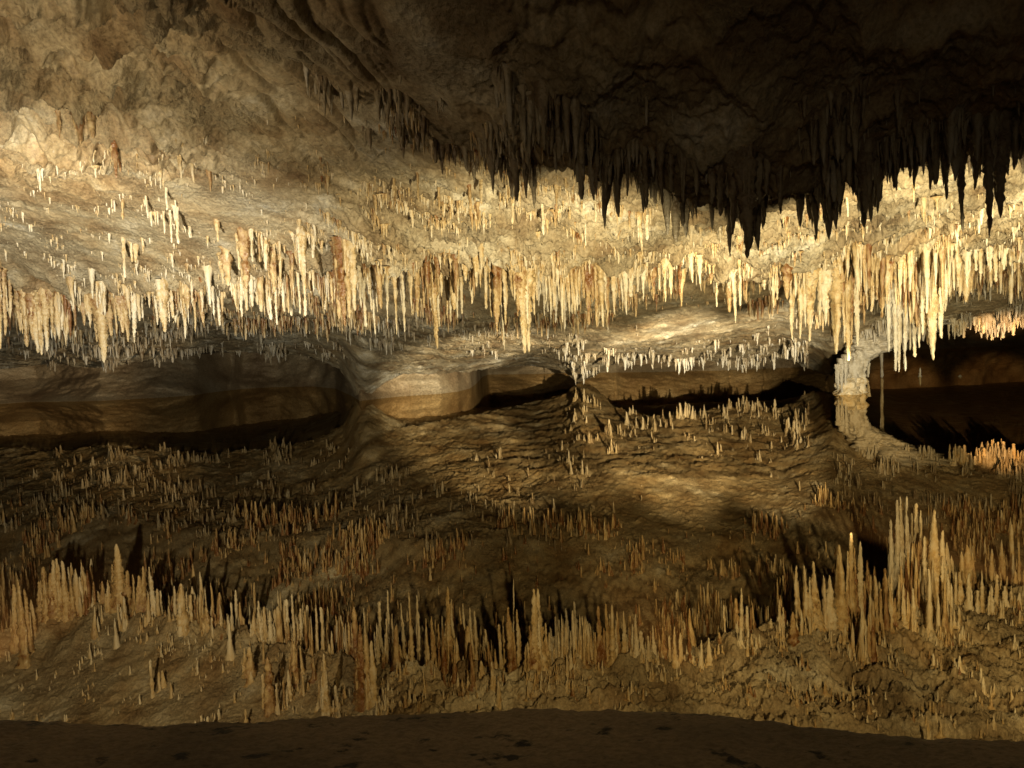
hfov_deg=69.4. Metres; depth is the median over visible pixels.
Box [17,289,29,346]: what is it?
stalactite
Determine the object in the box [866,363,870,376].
stalactite
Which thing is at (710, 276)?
stalactite
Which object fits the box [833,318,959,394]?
flowstone pillar
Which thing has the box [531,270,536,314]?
stalactite
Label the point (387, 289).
stalactite
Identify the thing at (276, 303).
stalactite
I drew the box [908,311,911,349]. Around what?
stalactite
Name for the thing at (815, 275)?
stalactite
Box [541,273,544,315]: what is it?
stalactite
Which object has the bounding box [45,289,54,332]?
stalactite
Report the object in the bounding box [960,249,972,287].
stalactite
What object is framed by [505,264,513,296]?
stalactite
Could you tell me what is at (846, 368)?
stalactite
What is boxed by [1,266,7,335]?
stalactite
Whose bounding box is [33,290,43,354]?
stalactite
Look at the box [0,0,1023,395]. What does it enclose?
cave ceiling
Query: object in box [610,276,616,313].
stalactite
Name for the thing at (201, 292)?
stalactite
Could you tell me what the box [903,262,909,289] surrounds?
stalactite
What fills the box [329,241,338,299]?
stalactite
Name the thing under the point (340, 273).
stalactite
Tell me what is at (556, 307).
stalactite
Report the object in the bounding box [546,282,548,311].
stalactite
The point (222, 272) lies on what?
stalactite
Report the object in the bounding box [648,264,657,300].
stalactite
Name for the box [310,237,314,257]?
stalactite
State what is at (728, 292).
stalactite
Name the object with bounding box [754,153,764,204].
stalactite
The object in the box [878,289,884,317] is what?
stalactite
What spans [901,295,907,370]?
stalactite
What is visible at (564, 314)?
stalactite
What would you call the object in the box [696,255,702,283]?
stalactite
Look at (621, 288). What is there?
stalactite
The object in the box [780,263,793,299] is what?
stalactite
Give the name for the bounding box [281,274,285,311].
stalactite
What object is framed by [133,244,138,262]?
stalactite
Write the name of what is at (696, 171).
stalactite
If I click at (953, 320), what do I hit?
stalactite
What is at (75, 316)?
stalactite
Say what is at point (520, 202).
stalactite
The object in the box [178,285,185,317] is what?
stalactite
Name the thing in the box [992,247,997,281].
stalactite
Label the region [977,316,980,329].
stalactite
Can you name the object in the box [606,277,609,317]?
stalactite
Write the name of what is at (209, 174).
stalactite
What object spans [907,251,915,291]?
stalactite
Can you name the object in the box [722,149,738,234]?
stalactite
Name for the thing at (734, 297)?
stalactite
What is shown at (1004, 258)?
stalactite
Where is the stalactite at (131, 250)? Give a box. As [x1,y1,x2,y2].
[128,241,132,261]
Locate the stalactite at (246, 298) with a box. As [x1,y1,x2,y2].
[243,286,248,310]
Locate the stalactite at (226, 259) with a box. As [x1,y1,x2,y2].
[218,246,233,285]
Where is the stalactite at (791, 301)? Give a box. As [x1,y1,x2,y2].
[788,278,794,339]
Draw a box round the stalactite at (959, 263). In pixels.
[956,254,962,286]
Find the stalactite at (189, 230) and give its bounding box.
[188,226,190,237]
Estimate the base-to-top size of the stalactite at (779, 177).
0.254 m
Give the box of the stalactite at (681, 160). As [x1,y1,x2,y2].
[676,151,686,202]
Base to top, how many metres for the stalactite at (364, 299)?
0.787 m
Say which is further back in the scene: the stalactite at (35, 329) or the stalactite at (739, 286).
the stalactite at (35, 329)
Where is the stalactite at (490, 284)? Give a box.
[488,264,492,316]
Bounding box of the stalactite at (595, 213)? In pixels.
[594,203,597,221]
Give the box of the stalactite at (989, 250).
[985,245,993,271]
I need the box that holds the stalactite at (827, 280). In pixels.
[820,264,833,324]
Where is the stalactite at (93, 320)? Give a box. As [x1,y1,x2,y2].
[92,314,97,341]
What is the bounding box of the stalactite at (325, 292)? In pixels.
[324,274,326,308]
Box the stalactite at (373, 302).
[371,267,375,333]
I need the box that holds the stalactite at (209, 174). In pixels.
[205,170,211,191]
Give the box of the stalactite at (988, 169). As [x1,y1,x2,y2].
[980,119,997,236]
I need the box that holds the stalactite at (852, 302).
[850,266,854,344]
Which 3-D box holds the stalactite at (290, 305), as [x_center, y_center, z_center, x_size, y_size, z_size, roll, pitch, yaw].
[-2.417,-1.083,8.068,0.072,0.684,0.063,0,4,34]
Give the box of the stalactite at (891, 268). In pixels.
[889,258,894,289]
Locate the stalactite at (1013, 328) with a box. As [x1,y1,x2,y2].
[1011,318,1015,335]
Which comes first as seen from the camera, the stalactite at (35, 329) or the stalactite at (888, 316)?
the stalactite at (888, 316)
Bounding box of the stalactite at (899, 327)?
[897,295,903,371]
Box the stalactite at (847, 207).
[845,197,848,216]
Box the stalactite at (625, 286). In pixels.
[621,271,628,314]
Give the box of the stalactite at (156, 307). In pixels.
[153,296,158,324]
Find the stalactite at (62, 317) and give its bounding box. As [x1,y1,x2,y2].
[61,303,63,329]
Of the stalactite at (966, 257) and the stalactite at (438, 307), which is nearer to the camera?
the stalactite at (438, 307)
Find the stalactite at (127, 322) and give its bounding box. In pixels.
[120,295,130,341]
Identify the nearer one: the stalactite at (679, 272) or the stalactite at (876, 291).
the stalactite at (679, 272)
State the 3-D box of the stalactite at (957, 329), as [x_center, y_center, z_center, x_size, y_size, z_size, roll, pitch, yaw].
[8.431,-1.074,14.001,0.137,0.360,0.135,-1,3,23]
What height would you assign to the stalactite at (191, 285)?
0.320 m
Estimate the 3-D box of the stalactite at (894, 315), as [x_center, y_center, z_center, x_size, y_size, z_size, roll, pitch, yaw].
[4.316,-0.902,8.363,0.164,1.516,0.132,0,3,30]
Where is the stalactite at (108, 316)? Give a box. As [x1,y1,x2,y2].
[102,295,113,335]
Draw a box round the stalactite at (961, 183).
[957,137,969,231]
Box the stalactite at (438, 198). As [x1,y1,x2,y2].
[437,187,440,209]
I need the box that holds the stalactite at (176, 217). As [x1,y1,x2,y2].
[170,204,180,243]
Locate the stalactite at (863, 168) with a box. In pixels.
[852,132,886,213]
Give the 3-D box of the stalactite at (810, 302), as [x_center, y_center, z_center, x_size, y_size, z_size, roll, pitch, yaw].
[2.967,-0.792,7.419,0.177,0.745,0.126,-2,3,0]
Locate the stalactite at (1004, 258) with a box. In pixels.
[1001,248,1008,269]
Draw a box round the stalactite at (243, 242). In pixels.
[236,227,250,288]
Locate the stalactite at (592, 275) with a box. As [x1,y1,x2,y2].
[590,264,594,301]
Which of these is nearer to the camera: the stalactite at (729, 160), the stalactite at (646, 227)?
the stalactite at (729, 160)
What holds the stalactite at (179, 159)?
hanging from the cave ceiling
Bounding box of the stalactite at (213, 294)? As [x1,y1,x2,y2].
[211,286,214,314]
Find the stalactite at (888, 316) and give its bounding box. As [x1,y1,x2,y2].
[884,287,891,351]
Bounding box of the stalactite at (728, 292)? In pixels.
[725,283,731,311]
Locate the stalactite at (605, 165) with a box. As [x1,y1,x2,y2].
[601,154,607,189]
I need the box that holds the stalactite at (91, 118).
[85,111,96,137]
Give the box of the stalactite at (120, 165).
[118,158,121,171]
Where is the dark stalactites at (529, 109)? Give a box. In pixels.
[303,61,1023,255]
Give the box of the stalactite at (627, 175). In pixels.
[625,156,628,195]
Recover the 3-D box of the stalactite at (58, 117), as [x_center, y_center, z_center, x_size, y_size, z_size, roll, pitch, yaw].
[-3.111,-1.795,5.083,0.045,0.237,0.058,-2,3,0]
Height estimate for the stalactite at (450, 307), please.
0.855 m
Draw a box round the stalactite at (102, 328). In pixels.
[86,293,108,362]
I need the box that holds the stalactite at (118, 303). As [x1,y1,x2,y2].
[112,295,123,332]
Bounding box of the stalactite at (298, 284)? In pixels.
[295,270,300,313]
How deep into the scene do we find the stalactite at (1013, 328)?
13.86 m
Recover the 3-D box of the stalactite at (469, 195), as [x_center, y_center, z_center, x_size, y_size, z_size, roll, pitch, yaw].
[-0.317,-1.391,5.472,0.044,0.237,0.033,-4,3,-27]
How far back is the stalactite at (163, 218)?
7.05 m
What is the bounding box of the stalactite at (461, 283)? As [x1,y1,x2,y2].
[459,277,463,313]
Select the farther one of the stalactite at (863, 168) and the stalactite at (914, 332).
the stalactite at (914, 332)
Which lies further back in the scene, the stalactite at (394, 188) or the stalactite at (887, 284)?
the stalactite at (887, 284)
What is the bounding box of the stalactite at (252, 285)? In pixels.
[248,275,255,306]
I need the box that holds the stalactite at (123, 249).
[120,237,126,277]
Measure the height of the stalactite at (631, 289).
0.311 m
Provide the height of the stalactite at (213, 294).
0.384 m
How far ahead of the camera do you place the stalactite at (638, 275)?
6.97 m
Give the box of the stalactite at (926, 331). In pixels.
[925,314,928,344]
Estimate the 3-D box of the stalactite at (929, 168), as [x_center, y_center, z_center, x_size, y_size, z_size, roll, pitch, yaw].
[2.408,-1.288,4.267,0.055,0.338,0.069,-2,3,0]
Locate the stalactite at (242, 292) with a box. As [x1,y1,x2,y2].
[237,277,244,316]
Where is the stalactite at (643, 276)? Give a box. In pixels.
[641,270,645,300]
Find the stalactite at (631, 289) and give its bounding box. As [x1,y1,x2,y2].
[628,271,634,296]
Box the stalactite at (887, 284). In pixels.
[884,265,889,303]
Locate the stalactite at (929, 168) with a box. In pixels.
[927,140,932,189]
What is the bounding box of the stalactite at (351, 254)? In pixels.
[345,240,357,310]
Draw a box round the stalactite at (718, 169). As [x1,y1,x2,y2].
[712,164,724,215]
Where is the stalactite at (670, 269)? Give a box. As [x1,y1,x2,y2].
[668,263,672,294]
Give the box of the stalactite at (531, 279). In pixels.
[526,268,535,351]
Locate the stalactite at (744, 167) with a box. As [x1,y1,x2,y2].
[732,142,758,257]
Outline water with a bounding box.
[0,345,1023,741]
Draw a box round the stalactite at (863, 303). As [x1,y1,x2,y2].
[862,281,865,323]
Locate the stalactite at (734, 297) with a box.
[731,279,737,322]
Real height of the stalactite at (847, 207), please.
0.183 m
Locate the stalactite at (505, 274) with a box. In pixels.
[502,269,508,324]
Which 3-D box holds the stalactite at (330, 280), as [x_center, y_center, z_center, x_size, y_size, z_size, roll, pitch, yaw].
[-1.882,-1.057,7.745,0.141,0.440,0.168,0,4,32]
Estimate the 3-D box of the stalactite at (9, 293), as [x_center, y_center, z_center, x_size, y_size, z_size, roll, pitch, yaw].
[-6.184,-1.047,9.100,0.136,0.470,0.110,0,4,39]
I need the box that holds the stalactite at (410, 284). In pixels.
[407,273,412,314]
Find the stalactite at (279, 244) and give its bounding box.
[278,241,280,262]
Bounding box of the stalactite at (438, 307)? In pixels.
[437,284,439,326]
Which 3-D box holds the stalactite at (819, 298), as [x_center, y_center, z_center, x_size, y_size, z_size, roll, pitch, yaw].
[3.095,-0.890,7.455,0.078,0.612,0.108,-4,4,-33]
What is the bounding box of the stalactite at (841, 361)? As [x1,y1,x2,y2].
[836,358,844,392]
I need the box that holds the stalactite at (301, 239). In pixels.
[295,227,306,294]
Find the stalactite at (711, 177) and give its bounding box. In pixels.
[707,167,716,204]
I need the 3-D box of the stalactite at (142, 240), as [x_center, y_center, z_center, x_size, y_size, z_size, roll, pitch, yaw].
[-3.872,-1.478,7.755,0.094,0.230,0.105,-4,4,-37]
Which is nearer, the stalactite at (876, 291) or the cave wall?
the stalactite at (876, 291)
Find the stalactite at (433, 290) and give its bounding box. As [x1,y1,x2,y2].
[429,262,438,348]
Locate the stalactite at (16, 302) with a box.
[12,288,22,330]
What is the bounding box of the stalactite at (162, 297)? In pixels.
[154,279,169,331]
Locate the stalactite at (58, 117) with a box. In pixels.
[55,109,61,139]
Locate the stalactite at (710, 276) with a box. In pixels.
[709,272,712,283]
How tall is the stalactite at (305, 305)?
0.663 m
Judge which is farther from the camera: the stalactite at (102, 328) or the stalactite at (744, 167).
the stalactite at (102, 328)
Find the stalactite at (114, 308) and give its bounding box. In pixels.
[108,291,117,333]
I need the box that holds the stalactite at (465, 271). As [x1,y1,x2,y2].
[463,264,467,280]
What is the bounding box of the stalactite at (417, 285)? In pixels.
[414,272,420,315]
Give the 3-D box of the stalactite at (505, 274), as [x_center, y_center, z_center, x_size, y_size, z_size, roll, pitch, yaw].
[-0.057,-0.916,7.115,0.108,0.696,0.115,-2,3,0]
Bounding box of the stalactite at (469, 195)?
[467,184,471,211]
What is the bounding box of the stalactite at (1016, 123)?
[1011,109,1020,169]
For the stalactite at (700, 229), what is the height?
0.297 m
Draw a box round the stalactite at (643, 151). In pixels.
[639,139,648,206]
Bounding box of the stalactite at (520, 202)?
[519,191,520,213]
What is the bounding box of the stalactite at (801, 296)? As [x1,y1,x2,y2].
[796,272,808,338]
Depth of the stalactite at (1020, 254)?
8.44 m
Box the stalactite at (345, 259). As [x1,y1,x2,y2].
[341,239,351,317]
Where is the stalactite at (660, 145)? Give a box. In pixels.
[655,139,665,204]
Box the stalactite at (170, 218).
[168,210,172,242]
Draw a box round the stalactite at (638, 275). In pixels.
[635,265,640,291]
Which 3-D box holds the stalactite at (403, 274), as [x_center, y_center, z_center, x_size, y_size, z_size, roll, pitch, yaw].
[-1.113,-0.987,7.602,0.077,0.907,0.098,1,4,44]
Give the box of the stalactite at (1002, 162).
[993,108,1015,217]
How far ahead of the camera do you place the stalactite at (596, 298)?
7.01 m
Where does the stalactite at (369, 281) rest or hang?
hanging from the cave ceiling
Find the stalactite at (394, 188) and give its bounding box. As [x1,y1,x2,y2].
[392,178,395,204]
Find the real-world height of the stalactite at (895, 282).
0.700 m
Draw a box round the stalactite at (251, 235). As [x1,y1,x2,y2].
[248,229,254,261]
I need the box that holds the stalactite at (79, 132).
[69,112,84,145]
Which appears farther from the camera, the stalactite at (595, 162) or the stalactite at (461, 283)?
the stalactite at (461, 283)
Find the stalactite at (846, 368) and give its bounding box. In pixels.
[841,354,848,385]
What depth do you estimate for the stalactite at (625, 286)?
6.97 m
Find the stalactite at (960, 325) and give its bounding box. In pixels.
[958,318,962,334]
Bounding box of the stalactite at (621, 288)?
[619,277,623,302]
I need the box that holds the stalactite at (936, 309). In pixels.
[924,272,945,359]
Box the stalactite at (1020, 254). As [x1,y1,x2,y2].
[1015,247,1021,262]
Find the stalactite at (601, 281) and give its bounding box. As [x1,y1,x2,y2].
[594,263,606,326]
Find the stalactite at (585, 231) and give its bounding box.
[584,224,586,245]
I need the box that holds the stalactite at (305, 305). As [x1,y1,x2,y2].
[302,273,306,315]
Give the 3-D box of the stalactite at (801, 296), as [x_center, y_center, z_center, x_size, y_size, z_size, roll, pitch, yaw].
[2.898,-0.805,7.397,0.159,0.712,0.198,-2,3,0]
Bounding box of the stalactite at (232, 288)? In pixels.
[230,281,238,305]
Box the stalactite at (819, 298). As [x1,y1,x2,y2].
[817,267,821,324]
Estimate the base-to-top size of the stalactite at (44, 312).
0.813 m
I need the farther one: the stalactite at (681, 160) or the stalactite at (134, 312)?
the stalactite at (134, 312)
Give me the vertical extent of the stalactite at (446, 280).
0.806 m
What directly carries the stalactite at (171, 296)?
hanging from the cave ceiling
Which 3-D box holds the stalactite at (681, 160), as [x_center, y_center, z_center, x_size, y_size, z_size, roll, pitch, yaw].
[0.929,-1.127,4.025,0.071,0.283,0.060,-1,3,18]
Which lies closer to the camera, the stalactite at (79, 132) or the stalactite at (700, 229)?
the stalactite at (79, 132)
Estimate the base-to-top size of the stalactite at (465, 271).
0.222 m
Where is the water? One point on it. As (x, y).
(800, 547)
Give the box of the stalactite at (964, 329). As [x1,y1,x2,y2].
[962,319,966,337]
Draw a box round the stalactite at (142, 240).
[139,237,144,252]
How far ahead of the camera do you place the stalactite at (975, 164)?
4.25 m
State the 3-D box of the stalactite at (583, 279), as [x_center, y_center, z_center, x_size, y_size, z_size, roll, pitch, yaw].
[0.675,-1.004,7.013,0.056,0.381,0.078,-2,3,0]
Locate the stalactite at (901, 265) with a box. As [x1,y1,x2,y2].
[895,255,905,301]
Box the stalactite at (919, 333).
[917,325,920,347]
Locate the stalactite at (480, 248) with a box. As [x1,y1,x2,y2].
[477,243,483,272]
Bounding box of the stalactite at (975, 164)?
[966,121,984,189]
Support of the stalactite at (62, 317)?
hanging from the cave ceiling
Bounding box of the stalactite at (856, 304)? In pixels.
[853,284,859,345]
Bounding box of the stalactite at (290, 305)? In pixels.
[288,285,292,315]
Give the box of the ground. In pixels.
[0,708,1023,767]
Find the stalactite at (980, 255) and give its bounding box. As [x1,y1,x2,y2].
[978,248,982,273]
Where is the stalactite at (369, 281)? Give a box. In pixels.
[367,266,372,309]
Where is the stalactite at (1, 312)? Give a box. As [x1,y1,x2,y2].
[0,259,2,348]
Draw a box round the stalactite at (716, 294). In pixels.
[715,282,717,306]
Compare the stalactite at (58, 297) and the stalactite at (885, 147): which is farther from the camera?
the stalactite at (58, 297)
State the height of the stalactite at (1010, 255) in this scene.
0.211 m
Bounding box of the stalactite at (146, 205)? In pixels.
[145,196,148,217]
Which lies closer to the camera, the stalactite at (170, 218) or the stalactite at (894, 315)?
the stalactite at (170, 218)
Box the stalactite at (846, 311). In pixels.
[841,265,852,360]
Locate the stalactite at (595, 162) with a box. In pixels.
[592,145,599,195]
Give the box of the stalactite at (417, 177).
[416,172,418,199]
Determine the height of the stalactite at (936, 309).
1.229 m
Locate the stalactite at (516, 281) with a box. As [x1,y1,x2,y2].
[512,270,522,315]
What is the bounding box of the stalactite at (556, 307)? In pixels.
[554,286,557,322]
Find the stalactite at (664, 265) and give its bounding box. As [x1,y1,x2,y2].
[660,258,669,301]
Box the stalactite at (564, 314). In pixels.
[563,284,567,329]
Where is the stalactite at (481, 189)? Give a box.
[479,179,482,203]
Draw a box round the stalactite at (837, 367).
[834,364,840,390]
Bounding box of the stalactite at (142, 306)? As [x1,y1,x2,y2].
[141,294,143,317]
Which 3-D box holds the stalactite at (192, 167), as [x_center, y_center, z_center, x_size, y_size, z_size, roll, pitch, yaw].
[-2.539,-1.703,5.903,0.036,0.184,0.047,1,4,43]
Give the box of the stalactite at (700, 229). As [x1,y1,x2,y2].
[698,227,703,245]
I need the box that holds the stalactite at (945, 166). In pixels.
[940,144,949,199]
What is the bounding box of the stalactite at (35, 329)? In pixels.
[28,292,39,352]
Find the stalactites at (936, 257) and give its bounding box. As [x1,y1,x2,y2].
[0,99,1023,348]
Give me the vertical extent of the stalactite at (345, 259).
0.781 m
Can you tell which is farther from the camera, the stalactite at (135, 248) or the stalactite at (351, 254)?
the stalactite at (135, 248)
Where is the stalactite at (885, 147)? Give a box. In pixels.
[881,135,888,175]
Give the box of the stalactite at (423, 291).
[422,275,424,307]
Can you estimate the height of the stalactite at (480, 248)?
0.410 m
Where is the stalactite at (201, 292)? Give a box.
[199,288,203,311]
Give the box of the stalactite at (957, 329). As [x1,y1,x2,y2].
[956,319,959,336]
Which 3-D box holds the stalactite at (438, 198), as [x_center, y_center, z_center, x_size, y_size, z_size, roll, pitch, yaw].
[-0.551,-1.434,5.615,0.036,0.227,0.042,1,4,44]
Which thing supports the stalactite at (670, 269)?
hanging from the cave ceiling
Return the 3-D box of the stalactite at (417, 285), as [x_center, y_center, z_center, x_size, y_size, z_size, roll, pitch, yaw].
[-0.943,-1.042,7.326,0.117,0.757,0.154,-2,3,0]
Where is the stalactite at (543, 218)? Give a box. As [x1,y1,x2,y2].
[541,204,544,234]
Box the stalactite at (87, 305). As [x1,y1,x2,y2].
[83,294,92,327]
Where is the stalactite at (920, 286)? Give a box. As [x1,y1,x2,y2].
[917,260,924,334]
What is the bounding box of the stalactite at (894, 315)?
[891,280,899,370]
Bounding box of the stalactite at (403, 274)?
[400,271,406,331]
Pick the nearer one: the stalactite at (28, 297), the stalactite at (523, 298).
the stalactite at (523, 298)
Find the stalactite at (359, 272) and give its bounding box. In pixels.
[356,265,362,307]
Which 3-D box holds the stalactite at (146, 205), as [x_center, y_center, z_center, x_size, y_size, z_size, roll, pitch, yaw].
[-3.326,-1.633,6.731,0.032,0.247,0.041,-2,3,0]
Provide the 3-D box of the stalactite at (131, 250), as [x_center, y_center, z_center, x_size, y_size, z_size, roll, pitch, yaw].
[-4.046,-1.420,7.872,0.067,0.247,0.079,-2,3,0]
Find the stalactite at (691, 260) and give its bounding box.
[687,252,693,282]
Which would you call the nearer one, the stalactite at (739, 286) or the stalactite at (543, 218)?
the stalactite at (543, 218)
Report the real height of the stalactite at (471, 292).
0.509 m
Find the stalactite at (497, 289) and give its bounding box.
[491,265,502,331]
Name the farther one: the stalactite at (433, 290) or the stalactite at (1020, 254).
the stalactite at (1020, 254)
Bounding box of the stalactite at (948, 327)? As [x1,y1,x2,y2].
[947,321,949,338]
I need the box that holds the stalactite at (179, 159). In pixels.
[177,154,182,177]
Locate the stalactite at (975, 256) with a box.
[973,248,978,270]
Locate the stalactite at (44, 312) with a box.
[39,287,49,350]
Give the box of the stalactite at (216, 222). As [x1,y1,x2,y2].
[213,219,219,241]
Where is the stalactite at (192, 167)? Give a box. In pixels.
[190,163,194,181]
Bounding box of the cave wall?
[0,322,1023,403]
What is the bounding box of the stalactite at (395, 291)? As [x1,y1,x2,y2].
[391,277,397,333]
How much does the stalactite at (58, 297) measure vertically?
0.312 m
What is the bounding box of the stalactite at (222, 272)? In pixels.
[216,252,224,283]
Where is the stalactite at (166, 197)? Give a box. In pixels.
[164,187,168,209]
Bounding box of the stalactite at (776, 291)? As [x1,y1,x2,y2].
[775,270,778,299]
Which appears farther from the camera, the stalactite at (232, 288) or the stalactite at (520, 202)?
the stalactite at (232, 288)
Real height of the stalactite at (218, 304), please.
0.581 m
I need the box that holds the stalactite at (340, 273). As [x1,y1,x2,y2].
[330,236,346,325]
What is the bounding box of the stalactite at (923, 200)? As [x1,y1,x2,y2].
[921,196,926,221]
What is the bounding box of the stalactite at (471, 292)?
[468,272,473,303]
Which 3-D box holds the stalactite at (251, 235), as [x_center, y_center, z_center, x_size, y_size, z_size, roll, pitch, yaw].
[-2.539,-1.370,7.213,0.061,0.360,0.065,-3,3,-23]
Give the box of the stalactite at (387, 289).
[385,274,389,321]
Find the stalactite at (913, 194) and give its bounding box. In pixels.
[912,184,915,201]
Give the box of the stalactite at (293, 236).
[288,231,297,263]
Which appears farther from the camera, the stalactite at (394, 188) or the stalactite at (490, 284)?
the stalactite at (490, 284)
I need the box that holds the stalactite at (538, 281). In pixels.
[537,270,540,305]
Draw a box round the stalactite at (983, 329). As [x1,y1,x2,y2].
[981,317,984,333]
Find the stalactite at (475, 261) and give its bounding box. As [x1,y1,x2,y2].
[472,255,479,286]
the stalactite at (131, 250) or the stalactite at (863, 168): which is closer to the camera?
the stalactite at (863, 168)
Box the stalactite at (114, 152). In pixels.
[110,140,118,177]
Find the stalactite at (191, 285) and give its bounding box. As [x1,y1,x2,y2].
[189,278,193,301]
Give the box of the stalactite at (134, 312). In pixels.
[130,293,136,342]
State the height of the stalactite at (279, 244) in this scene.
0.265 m
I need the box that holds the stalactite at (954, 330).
[951,320,956,338]
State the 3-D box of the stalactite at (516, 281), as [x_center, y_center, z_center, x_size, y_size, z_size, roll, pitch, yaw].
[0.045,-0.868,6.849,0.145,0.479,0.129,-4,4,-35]
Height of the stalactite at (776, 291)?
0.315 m
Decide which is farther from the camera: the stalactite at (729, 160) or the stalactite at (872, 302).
the stalactite at (872, 302)
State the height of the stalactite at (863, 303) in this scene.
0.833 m
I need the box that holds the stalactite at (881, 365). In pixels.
[879,353,883,377]
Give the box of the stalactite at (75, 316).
[73,304,76,325]
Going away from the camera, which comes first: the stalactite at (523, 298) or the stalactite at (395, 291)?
the stalactite at (523, 298)
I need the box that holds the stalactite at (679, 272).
[677,262,681,295]
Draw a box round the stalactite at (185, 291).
[181,282,190,309]
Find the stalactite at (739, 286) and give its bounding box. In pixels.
[737,277,741,305]
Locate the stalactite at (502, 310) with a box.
[500,281,504,349]
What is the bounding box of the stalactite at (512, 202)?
[510,197,514,223]
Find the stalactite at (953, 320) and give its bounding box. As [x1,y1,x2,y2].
[949,318,955,329]
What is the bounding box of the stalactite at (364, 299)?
[361,267,367,326]
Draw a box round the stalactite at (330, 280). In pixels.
[326,271,335,303]
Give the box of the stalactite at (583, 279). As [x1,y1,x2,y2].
[581,266,584,297]
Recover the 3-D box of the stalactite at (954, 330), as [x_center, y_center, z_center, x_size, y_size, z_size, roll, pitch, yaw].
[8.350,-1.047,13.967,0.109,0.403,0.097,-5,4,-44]
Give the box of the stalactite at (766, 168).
[763,158,770,194]
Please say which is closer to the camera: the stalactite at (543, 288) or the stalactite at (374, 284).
the stalactite at (543, 288)
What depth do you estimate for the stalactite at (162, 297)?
8.66 m
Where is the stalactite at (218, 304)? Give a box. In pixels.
[215,288,220,325]
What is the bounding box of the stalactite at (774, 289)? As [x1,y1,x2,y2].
[769,274,778,307]
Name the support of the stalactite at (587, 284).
hanging from the cave ceiling
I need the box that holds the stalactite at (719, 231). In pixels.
[717,226,721,245]
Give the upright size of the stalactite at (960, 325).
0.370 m
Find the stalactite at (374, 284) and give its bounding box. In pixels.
[372,271,377,311]
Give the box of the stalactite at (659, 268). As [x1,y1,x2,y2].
[657,263,661,289]
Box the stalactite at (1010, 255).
[1008,247,1012,265]
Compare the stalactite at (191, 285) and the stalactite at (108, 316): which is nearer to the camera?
the stalactite at (191, 285)
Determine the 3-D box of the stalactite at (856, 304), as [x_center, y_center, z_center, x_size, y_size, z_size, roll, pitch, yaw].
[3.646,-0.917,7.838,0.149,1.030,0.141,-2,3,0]
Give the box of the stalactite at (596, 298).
[593,267,598,326]
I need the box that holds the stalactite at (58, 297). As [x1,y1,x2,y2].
[56,292,60,311]
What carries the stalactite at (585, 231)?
hanging from the cave ceiling
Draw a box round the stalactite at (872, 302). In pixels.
[869,270,874,311]
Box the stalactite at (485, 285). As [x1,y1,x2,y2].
[484,266,487,308]
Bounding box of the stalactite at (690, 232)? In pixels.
[688,225,692,243]
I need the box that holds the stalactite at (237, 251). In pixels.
[234,233,240,269]
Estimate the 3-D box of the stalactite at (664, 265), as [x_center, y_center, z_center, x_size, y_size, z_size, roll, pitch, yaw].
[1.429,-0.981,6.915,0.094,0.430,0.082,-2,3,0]
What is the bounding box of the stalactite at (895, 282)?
[893,263,897,307]
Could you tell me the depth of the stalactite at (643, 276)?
7.01 m
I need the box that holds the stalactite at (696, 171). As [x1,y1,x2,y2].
[689,158,699,195]
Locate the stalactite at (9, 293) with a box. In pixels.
[5,279,12,317]
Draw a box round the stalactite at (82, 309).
[79,302,85,325]
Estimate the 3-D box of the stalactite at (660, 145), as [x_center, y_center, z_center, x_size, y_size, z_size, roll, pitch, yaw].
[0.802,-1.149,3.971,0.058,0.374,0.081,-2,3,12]
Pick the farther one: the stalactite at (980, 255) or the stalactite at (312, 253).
the stalactite at (980, 255)
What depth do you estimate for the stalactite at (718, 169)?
3.99 m
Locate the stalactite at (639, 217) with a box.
[636,212,642,254]
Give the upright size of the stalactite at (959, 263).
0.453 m
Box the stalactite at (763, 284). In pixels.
[760,280,766,289]
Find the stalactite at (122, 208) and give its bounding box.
[121,199,124,219]
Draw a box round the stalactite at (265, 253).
[263,237,267,269]
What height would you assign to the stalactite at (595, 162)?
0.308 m
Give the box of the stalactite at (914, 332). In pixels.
[911,318,916,356]
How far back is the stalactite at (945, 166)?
4.24 m
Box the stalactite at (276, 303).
[274,287,277,324]
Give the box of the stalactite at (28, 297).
[23,293,34,339]
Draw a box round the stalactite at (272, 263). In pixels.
[267,246,277,291]
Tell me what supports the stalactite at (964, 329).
hanging from the cave ceiling
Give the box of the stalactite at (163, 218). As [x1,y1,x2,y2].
[162,211,165,233]
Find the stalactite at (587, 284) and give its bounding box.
[583,262,592,324]
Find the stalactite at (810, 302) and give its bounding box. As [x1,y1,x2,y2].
[806,272,816,341]
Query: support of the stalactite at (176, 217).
hanging from the cave ceiling
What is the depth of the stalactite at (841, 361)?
14.22 m
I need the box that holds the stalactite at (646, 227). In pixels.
[644,215,649,239]
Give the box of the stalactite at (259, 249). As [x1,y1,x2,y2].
[257,233,260,261]
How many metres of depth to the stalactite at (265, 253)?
7.34 m
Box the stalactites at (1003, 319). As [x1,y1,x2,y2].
[2,281,1023,384]
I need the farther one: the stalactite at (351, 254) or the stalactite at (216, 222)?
the stalactite at (216, 222)
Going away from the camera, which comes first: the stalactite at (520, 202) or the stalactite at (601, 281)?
the stalactite at (520, 202)
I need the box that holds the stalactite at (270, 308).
[267,279,272,319]
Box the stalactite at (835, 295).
[828,259,844,353]
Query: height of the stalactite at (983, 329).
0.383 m
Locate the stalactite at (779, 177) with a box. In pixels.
[775,165,784,207]
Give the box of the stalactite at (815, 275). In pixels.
[811,268,820,307]
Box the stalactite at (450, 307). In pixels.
[448,278,451,320]
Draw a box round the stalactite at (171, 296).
[169,289,174,317]
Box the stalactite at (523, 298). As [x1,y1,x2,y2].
[516,266,529,352]
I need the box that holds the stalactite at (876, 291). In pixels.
[873,261,878,299]
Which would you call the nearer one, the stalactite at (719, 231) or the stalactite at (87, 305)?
the stalactite at (719, 231)
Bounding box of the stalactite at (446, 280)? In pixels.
[444,276,448,317]

